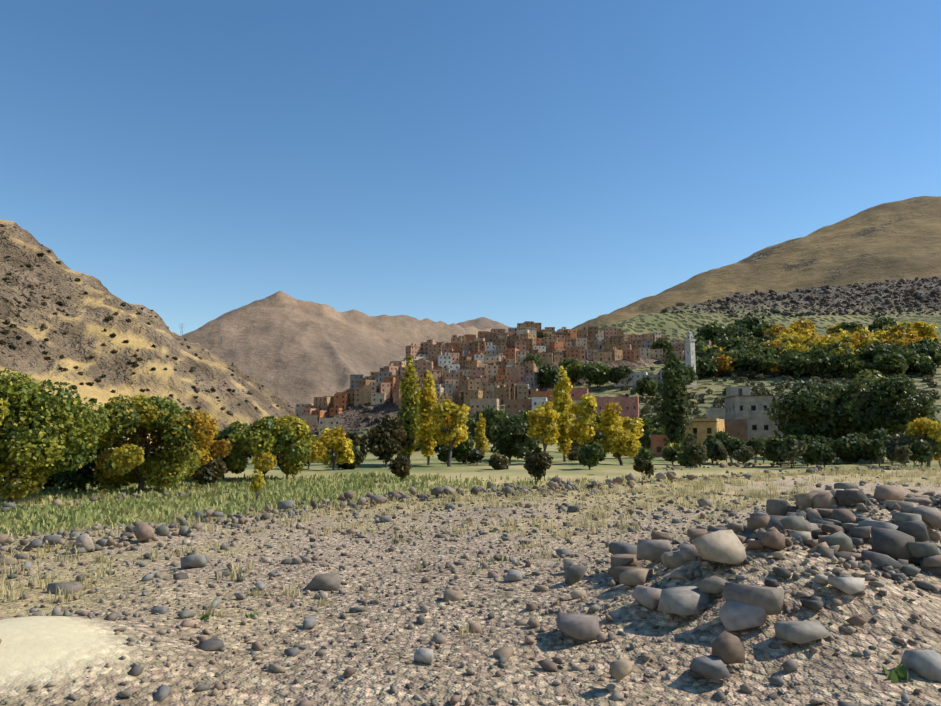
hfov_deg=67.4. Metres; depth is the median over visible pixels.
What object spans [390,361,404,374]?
village house
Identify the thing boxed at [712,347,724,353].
slope tree
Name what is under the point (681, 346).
village house
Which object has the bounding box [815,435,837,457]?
hedge shrub
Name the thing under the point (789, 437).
hedge shrub
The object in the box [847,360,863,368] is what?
slope tree
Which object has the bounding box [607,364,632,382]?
village tree
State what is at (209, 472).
shrub
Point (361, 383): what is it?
village house
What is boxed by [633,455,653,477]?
shrub
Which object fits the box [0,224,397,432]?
hillside crags
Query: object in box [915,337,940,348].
slope tree
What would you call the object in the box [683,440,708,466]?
tree
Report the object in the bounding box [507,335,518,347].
village house
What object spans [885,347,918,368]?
slope tree
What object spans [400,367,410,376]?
village house
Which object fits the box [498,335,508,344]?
village house
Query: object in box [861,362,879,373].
slope tree
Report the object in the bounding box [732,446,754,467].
tree
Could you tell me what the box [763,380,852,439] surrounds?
broad tree
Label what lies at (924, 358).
slope tree
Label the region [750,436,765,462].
hedge shrub
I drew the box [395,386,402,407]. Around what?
village house
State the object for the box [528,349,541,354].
village house
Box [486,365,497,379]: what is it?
village house
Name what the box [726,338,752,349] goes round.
slope tree
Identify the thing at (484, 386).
village house
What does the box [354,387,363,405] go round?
village house
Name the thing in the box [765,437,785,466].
tree
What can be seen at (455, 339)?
village house
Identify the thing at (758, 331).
slope tree
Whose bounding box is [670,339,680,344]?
village house
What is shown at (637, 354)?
village house
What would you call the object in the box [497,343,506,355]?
village house
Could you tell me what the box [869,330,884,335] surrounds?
slope tree
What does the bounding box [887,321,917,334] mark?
slope tree
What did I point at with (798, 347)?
slope tree
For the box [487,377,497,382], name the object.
village house
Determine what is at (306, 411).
village house
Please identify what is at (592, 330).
village house
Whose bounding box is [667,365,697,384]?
village tree
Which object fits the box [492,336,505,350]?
village house
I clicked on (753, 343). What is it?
slope tree
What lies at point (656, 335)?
village house
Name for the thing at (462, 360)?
village house
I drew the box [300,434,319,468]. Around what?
broad tree
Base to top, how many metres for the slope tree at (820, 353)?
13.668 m
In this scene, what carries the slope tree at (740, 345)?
on the terrain ground
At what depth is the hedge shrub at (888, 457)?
104.52 m
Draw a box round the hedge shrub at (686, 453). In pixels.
[682,443,700,467]
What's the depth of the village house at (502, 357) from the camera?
449.00 m
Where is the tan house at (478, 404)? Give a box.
[470,398,498,420]
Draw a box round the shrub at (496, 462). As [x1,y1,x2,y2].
[487,454,510,469]
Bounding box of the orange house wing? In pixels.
[651,435,680,456]
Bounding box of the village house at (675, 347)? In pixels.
[670,345,678,350]
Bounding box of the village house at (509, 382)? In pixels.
[503,379,513,386]
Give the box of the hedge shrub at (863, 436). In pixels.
[844,432,867,459]
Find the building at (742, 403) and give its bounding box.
[723,387,798,441]
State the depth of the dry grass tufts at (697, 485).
16.50 m
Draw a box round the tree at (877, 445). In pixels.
[869,438,887,469]
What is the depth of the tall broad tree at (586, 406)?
106.66 m
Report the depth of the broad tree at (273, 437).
66.50 m
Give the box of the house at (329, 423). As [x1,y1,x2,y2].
[319,418,339,434]
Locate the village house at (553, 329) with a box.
[545,327,554,334]
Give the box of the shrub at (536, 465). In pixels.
[523,452,553,484]
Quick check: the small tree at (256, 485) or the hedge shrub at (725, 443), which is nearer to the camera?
the small tree at (256, 485)
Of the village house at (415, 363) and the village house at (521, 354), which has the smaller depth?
the village house at (415, 363)
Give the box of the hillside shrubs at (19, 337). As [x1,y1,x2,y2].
[0,237,289,413]
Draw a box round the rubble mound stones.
[537,494,940,678]
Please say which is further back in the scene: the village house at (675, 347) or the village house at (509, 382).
the village house at (675, 347)
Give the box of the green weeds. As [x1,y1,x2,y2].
[0,481,908,683]
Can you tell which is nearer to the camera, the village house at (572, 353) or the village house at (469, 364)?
the village house at (469, 364)
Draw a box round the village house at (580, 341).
[574,338,586,349]
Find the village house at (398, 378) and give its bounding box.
[390,375,402,385]
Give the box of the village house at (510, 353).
[504,348,518,362]
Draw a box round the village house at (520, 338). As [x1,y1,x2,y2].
[518,336,527,340]
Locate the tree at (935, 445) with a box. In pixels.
[909,434,940,465]
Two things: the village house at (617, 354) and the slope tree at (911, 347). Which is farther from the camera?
the village house at (617, 354)
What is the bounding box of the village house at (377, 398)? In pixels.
[371,393,384,404]
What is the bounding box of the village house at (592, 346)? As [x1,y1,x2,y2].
[587,344,597,349]
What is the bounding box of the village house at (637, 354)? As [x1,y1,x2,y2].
[634,349,639,360]
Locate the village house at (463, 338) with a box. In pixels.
[459,336,468,341]
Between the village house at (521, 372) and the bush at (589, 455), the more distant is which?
the village house at (521, 372)
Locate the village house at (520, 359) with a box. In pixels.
[516,357,525,364]
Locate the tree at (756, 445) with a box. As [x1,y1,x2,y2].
[746,437,764,462]
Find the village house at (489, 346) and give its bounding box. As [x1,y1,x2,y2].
[485,342,495,350]
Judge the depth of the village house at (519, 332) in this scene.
484.27 m
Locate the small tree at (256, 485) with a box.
[249,470,264,499]
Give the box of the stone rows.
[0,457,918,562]
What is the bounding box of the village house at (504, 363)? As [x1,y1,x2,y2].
[497,359,507,367]
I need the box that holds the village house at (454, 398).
[448,395,456,402]
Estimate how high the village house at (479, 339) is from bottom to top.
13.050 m
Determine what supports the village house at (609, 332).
on the terrain ground
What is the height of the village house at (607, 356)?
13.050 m
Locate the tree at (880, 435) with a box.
[867,428,892,463]
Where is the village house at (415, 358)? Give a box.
[413,356,423,363]
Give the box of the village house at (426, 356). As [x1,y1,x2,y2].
[417,354,428,359]
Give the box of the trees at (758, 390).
[621,366,940,419]
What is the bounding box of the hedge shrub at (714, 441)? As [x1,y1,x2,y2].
[702,439,721,463]
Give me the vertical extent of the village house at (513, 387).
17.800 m
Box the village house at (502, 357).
[495,353,505,360]
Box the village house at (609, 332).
[604,327,616,339]
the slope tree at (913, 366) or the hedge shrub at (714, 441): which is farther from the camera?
the slope tree at (913, 366)
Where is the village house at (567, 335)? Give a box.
[556,332,570,341]
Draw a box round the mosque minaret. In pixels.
[660,331,696,388]
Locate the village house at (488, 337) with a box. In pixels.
[484,333,496,344]
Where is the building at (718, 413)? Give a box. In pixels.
[707,408,724,418]
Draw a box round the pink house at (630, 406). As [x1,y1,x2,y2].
[596,397,638,419]
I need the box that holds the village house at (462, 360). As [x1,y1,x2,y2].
[459,356,472,367]
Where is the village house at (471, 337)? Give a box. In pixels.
[464,334,475,341]
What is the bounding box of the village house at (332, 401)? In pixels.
[324,396,333,407]
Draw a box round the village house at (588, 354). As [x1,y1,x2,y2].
[585,349,598,359]
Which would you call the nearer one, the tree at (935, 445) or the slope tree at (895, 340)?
the tree at (935, 445)
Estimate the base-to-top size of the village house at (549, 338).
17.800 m
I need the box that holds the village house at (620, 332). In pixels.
[617,329,623,340]
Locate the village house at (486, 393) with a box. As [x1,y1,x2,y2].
[480,390,489,397]
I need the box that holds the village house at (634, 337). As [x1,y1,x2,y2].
[629,335,641,347]
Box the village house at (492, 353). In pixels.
[488,351,499,356]
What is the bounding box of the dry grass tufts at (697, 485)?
[0,463,940,637]
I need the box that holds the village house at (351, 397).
[343,392,354,403]
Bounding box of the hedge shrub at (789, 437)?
[782,434,800,468]
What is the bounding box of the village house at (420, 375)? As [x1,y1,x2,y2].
[413,373,423,382]
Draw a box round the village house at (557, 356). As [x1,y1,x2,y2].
[550,351,562,361]
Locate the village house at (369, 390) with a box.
[363,385,376,403]
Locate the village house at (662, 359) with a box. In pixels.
[661,355,666,362]
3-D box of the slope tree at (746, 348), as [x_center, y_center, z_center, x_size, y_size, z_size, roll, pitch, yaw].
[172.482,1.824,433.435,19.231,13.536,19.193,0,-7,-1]
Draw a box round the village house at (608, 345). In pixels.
[604,342,616,351]
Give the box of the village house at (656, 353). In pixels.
[650,349,662,359]
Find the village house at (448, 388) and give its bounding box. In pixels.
[441,384,452,394]
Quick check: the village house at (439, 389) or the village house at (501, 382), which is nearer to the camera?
the village house at (439, 389)
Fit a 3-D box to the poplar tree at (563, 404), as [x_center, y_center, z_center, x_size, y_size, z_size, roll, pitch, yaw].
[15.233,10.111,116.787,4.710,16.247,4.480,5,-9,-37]
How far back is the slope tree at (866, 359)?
393.70 m
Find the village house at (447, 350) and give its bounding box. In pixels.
[443,346,452,354]
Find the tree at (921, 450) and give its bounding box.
[907,439,933,467]
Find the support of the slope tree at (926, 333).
on the terrain ground
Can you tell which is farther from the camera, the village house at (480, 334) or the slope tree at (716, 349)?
the village house at (480, 334)
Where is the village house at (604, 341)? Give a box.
[602,339,608,346]
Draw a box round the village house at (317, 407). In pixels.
[304,405,319,409]
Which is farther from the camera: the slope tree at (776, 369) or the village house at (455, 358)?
the village house at (455, 358)
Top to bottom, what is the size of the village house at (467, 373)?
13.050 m
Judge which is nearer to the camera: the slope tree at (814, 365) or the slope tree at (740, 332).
the slope tree at (814, 365)
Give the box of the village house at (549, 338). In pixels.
[543,334,557,349]
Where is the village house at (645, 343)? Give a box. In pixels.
[641,338,650,347]
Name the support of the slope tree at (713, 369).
on the terrain ground
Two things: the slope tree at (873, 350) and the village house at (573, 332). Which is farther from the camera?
the village house at (573, 332)
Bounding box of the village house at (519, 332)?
[517,329,528,335]
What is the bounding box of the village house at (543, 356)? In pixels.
[534,353,546,363]
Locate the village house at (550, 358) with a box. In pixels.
[547,353,552,364]
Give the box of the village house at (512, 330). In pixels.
[508,327,516,334]
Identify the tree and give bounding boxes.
[0,368,109,501]
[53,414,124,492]
[83,393,219,493]
[183,435,231,482]
[207,415,325,479]
[208,428,253,478]
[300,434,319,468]
[315,426,354,469]
[344,432,359,447]
[357,414,414,466]
[396,355,421,460]
[416,370,438,464]
[427,398,469,466]
[433,428,448,452]
[453,435,474,463]
[462,415,474,439]
[467,407,511,448]
[474,413,488,462]
[485,414,539,460]
[517,409,543,443]
[523,353,543,366]
[526,401,559,451]
[537,364,561,387]
[549,426,582,448]
[550,366,576,461]
[559,358,587,384]
[566,393,599,464]
[579,361,609,387]
[587,430,607,444]
[590,413,609,432]
[593,401,643,465]
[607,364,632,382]
[634,376,662,397]
[638,416,665,446]
[641,427,664,448]
[651,338,671,352]
[652,344,691,445]
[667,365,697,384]
[683,440,708,466]
[685,356,711,377]
[686,335,703,339]
[694,328,715,336]
[695,341,713,350]
[695,347,705,355]
[697,321,729,344]
[698,346,716,357]
[698,358,718,376]
[706,443,727,464]
[709,351,733,359]
[711,354,735,375]
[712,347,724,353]
[713,337,735,347]
[714,329,731,340]
[714,334,732,344]
[719,328,750,338]
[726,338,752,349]
[727,323,746,329]
[727,436,745,463]
[729,342,749,350]
[730,347,753,355]
[731,327,751,335]
[731,356,748,372]
[732,352,752,370]
[732,446,754,467]
[734,317,761,331]
[736,345,763,352]
[739,344,764,351]
[745,355,767,373]
[746,437,764,462]
[748,340,765,346]
[752,320,774,337]
[754,334,773,342]
[758,353,774,358]
[758,358,778,373]
[760,338,786,346]
[762,345,775,354]
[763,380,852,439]
[764,324,790,337]
[765,362,782,371]
[765,437,785,466]
[772,330,792,337]
[774,350,797,359]
[775,353,808,374]
[776,331,794,337]
[776,341,802,350]
[777,438,806,468]
[779,342,810,353]
[782,331,810,344]
[787,326,799,331]
[788,355,811,374]
[789,324,801,330]
[790,317,816,331]
[796,328,812,335]
[799,357,809,375]
[800,328,817,334]
[800,357,832,375]
[801,348,827,359]
[801,369,909,439]
[802,440,835,464]
[806,335,819,342]
[810,336,840,347]
[813,335,827,343]
[823,341,849,350]
[823,355,849,375]
[826,322,840,333]
[827,332,842,336]
[828,345,859,352]
[830,327,855,333]
[830,347,858,358]
[830,356,852,375]
[832,328,851,336]
[832,351,858,370]
[834,322,864,330]
[836,434,867,463]
[840,338,859,343]
[840,341,856,348]
[841,333,871,343]
[842,336,854,345]
[844,363,862,373]
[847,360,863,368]
[849,373,939,462]
[852,350,872,363]
[855,327,869,335]
[856,336,883,348]
[858,344,893,362]
[859,438,877,463]
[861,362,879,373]
[864,340,890,348]
[867,428,892,463]
[868,317,896,331]
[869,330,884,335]
[869,438,887,469]
[870,330,888,338]
[872,351,908,376]
[877,357,902,374]
[878,330,902,339]
[880,324,916,339]
[882,338,905,346]
[883,323,912,332]
[884,339,903,344]
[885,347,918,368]
[886,432,913,465]
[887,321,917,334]
[889,330,918,339]
[893,445,912,467]
[898,337,917,346]
[898,345,919,352]
[901,352,920,372]
[904,417,940,466]
[907,439,933,467]
[912,320,937,337]
[912,347,936,360]
[914,356,930,369]
[914,361,936,373]
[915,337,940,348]
[915,341,940,352]
[917,327,936,336]
[917,353,932,362]
[926,347,940,366]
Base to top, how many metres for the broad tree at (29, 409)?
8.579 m
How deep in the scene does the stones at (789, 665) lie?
7.27 m
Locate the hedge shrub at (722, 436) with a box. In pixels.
[714,431,733,461]
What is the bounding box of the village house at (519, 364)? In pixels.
[513,362,525,374]
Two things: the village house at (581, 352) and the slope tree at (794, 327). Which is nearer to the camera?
the village house at (581, 352)
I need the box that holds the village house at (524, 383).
[515,382,531,388]
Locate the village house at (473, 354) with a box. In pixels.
[468,350,482,359]
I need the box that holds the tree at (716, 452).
[706,443,727,464]
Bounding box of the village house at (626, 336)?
[624,334,632,339]
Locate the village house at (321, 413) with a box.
[312,410,327,422]
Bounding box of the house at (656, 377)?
[646,375,659,385]
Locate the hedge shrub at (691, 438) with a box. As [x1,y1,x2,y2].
[681,433,696,448]
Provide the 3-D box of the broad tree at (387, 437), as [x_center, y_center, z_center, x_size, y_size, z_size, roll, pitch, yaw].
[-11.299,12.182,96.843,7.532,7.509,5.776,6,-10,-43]
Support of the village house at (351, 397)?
on the terrain ground
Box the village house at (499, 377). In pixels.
[495,375,508,380]
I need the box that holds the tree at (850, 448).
[836,434,867,463]
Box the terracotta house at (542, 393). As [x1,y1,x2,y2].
[532,391,554,409]
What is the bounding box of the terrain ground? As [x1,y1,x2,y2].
[0,196,940,705]
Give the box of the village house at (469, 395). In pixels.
[464,390,482,406]
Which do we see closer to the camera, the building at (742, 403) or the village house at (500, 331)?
the building at (742, 403)
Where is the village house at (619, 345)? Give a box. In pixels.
[617,342,621,349]
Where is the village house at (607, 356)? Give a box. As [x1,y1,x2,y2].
[604,352,611,362]
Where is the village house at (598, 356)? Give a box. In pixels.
[592,352,603,363]
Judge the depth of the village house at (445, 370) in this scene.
432.40 m
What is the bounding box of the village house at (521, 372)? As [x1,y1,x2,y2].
[514,367,524,381]
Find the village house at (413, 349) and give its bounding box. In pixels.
[405,343,420,357]
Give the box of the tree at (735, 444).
[727,436,745,463]
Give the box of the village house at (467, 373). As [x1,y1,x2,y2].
[458,369,471,376]
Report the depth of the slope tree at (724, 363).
408.02 m
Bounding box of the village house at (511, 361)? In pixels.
[506,359,514,364]
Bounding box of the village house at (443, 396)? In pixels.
[437,392,451,403]
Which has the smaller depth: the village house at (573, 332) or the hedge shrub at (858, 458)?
the hedge shrub at (858, 458)
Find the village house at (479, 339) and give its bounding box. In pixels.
[474,338,484,340]
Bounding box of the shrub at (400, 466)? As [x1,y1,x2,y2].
[387,455,411,479]
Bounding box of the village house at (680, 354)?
[674,351,684,359]
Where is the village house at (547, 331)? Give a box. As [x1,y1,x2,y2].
[539,329,552,336]
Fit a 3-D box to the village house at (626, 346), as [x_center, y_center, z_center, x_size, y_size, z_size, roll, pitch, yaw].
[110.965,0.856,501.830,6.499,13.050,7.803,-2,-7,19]
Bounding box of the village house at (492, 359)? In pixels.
[485,356,499,362]
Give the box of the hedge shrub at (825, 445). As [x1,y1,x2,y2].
[820,443,830,466]
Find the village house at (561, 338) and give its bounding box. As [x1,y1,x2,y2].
[553,335,564,341]
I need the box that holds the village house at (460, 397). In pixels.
[456,391,463,404]
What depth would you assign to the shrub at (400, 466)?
61.89 m
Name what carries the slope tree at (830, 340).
on the terrain ground
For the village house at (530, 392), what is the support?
on the terrain ground
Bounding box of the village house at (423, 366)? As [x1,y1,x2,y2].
[417,359,432,371]
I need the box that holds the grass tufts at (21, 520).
[0,471,765,536]
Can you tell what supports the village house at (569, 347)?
on the terrain ground
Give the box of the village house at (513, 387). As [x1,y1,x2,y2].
[504,383,516,398]
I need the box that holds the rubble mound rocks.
[563,491,940,594]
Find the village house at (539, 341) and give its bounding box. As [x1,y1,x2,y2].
[536,338,543,345]
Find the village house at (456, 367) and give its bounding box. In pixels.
[446,364,459,372]
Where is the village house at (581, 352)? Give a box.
[575,346,584,360]
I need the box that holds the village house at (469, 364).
[465,360,480,369]
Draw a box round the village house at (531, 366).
[525,360,537,372]
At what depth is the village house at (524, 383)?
418.31 m
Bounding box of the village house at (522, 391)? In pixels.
[516,385,527,398]
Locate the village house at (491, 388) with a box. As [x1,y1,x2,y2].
[487,385,499,397]
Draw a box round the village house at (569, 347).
[565,346,574,348]
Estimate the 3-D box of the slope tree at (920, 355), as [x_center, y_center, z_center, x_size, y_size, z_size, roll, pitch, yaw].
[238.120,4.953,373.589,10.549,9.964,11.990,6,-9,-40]
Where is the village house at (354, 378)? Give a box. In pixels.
[350,374,365,388]
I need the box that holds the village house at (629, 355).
[623,350,634,361]
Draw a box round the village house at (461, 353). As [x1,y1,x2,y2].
[450,350,463,356]
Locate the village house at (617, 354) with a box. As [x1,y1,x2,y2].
[608,347,622,360]
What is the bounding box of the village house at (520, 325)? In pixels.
[517,323,525,329]
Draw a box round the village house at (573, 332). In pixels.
[564,329,576,337]
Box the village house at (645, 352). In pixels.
[638,348,650,358]
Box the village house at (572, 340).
[566,338,574,345]
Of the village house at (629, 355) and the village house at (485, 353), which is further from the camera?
the village house at (629, 355)
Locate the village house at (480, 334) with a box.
[478,331,487,337]
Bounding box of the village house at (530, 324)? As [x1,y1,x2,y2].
[523,321,533,327]
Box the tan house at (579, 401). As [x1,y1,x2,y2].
[573,400,596,419]
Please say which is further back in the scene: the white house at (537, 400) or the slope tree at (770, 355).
the slope tree at (770, 355)
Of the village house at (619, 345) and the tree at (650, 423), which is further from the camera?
the village house at (619, 345)
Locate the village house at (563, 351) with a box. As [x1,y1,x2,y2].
[553,349,565,357]
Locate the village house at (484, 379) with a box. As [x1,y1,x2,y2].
[474,375,487,382]
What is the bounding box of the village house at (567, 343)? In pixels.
[564,342,571,348]
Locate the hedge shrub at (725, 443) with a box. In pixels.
[722,438,733,461]
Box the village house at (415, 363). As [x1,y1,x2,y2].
[414,360,429,371]
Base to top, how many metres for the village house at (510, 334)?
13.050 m
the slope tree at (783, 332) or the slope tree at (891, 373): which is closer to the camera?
the slope tree at (891, 373)
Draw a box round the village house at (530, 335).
[520,333,535,345]
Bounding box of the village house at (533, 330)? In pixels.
[520,327,536,337]
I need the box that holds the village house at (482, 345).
[472,341,485,350]
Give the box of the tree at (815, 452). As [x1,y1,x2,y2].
[802,440,835,464]
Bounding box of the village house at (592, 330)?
[588,326,597,336]
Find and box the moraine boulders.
[660,276,940,318]
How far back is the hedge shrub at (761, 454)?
114.14 m
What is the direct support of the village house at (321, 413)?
on the terrain ground
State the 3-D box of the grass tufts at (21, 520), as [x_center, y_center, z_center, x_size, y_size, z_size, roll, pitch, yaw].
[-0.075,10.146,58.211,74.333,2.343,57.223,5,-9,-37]
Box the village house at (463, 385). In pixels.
[460,379,470,390]
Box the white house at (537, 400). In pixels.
[531,396,547,409]
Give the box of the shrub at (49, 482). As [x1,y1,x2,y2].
[29,465,57,490]
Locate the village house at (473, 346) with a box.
[468,342,479,352]
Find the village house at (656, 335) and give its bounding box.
[650,332,660,342]
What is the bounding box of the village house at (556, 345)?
[550,341,563,351]
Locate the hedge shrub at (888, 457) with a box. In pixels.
[882,441,895,464]
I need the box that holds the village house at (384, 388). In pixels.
[378,383,389,399]
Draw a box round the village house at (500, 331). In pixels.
[491,329,504,335]
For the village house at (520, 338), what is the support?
on the terrain ground
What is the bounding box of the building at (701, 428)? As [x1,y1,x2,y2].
[679,418,724,443]
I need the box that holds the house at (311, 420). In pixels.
[300,415,316,427]
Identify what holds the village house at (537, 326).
on the terrain ground
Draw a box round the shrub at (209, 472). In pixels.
[194,457,226,487]
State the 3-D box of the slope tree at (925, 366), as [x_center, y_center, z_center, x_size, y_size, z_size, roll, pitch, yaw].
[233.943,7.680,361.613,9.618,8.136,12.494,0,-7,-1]
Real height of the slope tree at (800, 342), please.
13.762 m
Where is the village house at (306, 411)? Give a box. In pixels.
[302,408,316,414]
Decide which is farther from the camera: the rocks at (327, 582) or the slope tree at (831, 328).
the slope tree at (831, 328)
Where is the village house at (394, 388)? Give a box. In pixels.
[392,386,397,397]
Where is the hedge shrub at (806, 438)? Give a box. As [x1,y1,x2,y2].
[799,434,814,466]
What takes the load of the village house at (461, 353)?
on the terrain ground
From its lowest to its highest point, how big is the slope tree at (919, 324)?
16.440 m
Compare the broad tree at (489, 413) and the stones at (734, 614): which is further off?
the broad tree at (489, 413)
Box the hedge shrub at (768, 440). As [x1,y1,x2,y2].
[763,435,780,463]
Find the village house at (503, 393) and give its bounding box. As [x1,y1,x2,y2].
[494,385,510,403]
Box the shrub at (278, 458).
[276,454,298,476]
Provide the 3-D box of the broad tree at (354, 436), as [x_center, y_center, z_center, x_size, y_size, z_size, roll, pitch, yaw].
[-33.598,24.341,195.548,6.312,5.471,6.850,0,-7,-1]
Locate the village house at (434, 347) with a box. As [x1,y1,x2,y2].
[428,345,441,358]
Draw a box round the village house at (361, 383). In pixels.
[358,380,375,386]
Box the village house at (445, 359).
[437,353,451,367]
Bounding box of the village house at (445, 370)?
[438,368,449,374]
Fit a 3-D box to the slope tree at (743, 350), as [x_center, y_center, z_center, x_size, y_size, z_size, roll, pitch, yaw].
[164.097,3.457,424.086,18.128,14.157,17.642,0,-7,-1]
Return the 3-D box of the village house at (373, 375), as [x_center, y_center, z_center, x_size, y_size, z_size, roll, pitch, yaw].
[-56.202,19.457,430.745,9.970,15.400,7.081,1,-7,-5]
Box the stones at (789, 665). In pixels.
[0,488,940,705]
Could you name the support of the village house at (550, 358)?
on the terrain ground
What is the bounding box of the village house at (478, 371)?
[472,367,485,377]
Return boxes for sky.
[0,0,940,335]
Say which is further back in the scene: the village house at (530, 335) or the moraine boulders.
the moraine boulders
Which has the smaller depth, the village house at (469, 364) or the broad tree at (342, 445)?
the broad tree at (342, 445)
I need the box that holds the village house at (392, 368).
[384,363,397,374]
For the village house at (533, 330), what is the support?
on the terrain ground
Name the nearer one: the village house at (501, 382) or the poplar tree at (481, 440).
the poplar tree at (481, 440)
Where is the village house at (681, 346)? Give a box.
[675,343,684,350]
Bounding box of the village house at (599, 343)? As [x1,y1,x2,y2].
[592,341,601,349]
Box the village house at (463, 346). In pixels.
[459,342,468,350]
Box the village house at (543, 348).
[532,346,545,351]
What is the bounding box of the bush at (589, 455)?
[577,442,603,468]
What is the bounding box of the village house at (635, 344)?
[631,340,641,349]
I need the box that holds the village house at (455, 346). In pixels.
[445,343,458,350]
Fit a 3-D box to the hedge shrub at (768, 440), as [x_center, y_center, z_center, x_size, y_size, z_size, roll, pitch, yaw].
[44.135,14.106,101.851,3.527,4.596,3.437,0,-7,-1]
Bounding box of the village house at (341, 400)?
[334,394,348,409]
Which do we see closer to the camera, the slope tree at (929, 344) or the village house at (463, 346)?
the slope tree at (929, 344)
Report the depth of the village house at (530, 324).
505.28 m
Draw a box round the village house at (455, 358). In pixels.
[449,353,458,363]
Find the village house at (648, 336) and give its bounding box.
[641,333,652,342]
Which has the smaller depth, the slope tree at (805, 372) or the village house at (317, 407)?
the slope tree at (805, 372)
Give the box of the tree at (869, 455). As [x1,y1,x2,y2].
[859,438,877,463]
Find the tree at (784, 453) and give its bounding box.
[777,438,806,468]
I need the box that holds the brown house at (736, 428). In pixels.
[724,419,747,443]
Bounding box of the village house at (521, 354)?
[517,351,528,357]
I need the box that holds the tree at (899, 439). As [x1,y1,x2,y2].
[886,432,913,465]
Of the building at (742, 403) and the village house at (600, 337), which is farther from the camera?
the village house at (600, 337)
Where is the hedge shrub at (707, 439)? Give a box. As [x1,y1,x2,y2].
[703,434,715,460]
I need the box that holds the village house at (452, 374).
[444,370,459,388]
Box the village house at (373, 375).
[370,372,377,379]
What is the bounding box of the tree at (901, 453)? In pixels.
[893,445,912,467]
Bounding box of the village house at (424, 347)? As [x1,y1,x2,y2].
[420,339,435,353]
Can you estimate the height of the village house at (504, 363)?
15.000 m
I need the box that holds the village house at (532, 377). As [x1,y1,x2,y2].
[526,372,539,388]
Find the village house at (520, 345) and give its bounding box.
[514,341,525,350]
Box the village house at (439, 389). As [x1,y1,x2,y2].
[434,384,443,404]
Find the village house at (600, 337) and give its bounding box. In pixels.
[591,334,603,340]
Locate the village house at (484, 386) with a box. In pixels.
[481,382,496,389]
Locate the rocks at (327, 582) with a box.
[0,470,940,701]
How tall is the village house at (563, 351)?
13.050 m
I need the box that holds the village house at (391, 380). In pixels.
[384,377,395,393]
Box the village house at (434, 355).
[430,351,441,365]
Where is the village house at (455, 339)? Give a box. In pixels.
[451,335,460,342]
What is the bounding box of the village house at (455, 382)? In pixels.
[443,379,458,394]
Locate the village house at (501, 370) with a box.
[498,365,504,374]
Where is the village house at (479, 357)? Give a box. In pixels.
[474,354,483,363]
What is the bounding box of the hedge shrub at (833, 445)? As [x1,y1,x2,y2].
[829,440,842,463]
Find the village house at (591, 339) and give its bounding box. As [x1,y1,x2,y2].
[585,336,596,343]
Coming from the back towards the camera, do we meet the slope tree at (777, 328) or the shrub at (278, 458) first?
the slope tree at (777, 328)
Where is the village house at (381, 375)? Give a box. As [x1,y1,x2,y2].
[378,372,392,382]
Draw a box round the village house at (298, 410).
[295,404,312,417]
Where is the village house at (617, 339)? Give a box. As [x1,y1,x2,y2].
[611,336,621,342]
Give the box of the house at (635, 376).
[614,372,647,386]
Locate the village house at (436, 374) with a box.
[425,370,440,382]
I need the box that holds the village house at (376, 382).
[371,378,381,389]
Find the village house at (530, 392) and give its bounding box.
[528,389,539,395]
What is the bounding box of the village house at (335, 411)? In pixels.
[329,408,342,415]
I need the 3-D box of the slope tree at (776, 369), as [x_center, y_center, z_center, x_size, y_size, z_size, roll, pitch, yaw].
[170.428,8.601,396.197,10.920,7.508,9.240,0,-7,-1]
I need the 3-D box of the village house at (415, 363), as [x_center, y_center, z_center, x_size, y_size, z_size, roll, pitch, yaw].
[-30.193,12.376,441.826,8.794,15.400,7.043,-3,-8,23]
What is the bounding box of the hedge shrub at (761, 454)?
[758,437,766,462]
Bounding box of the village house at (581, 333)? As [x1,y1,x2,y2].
[577,327,586,337]
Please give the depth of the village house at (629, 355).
489.00 m
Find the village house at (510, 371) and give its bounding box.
[505,367,517,382]
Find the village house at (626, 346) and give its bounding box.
[622,344,631,349]
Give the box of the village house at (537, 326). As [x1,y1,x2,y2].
[534,323,540,331]
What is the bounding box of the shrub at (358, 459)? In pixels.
[336,450,363,468]
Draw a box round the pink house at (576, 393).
[547,388,587,403]
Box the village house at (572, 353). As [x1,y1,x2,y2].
[566,349,578,359]
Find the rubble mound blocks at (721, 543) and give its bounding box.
[609,483,940,680]
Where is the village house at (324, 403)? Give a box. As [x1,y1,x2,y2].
[314,397,330,410]
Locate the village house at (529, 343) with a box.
[523,338,533,350]
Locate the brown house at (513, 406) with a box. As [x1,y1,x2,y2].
[505,399,531,414]
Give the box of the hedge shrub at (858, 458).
[838,453,860,462]
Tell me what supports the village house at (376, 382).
on the terrain ground
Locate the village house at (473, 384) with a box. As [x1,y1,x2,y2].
[467,380,480,389]
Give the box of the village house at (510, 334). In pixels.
[504,332,514,335]
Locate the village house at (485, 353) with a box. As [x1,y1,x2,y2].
[478,351,487,361]
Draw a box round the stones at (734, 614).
[180,515,940,680]
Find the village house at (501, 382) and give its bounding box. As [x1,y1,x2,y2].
[493,381,505,384]

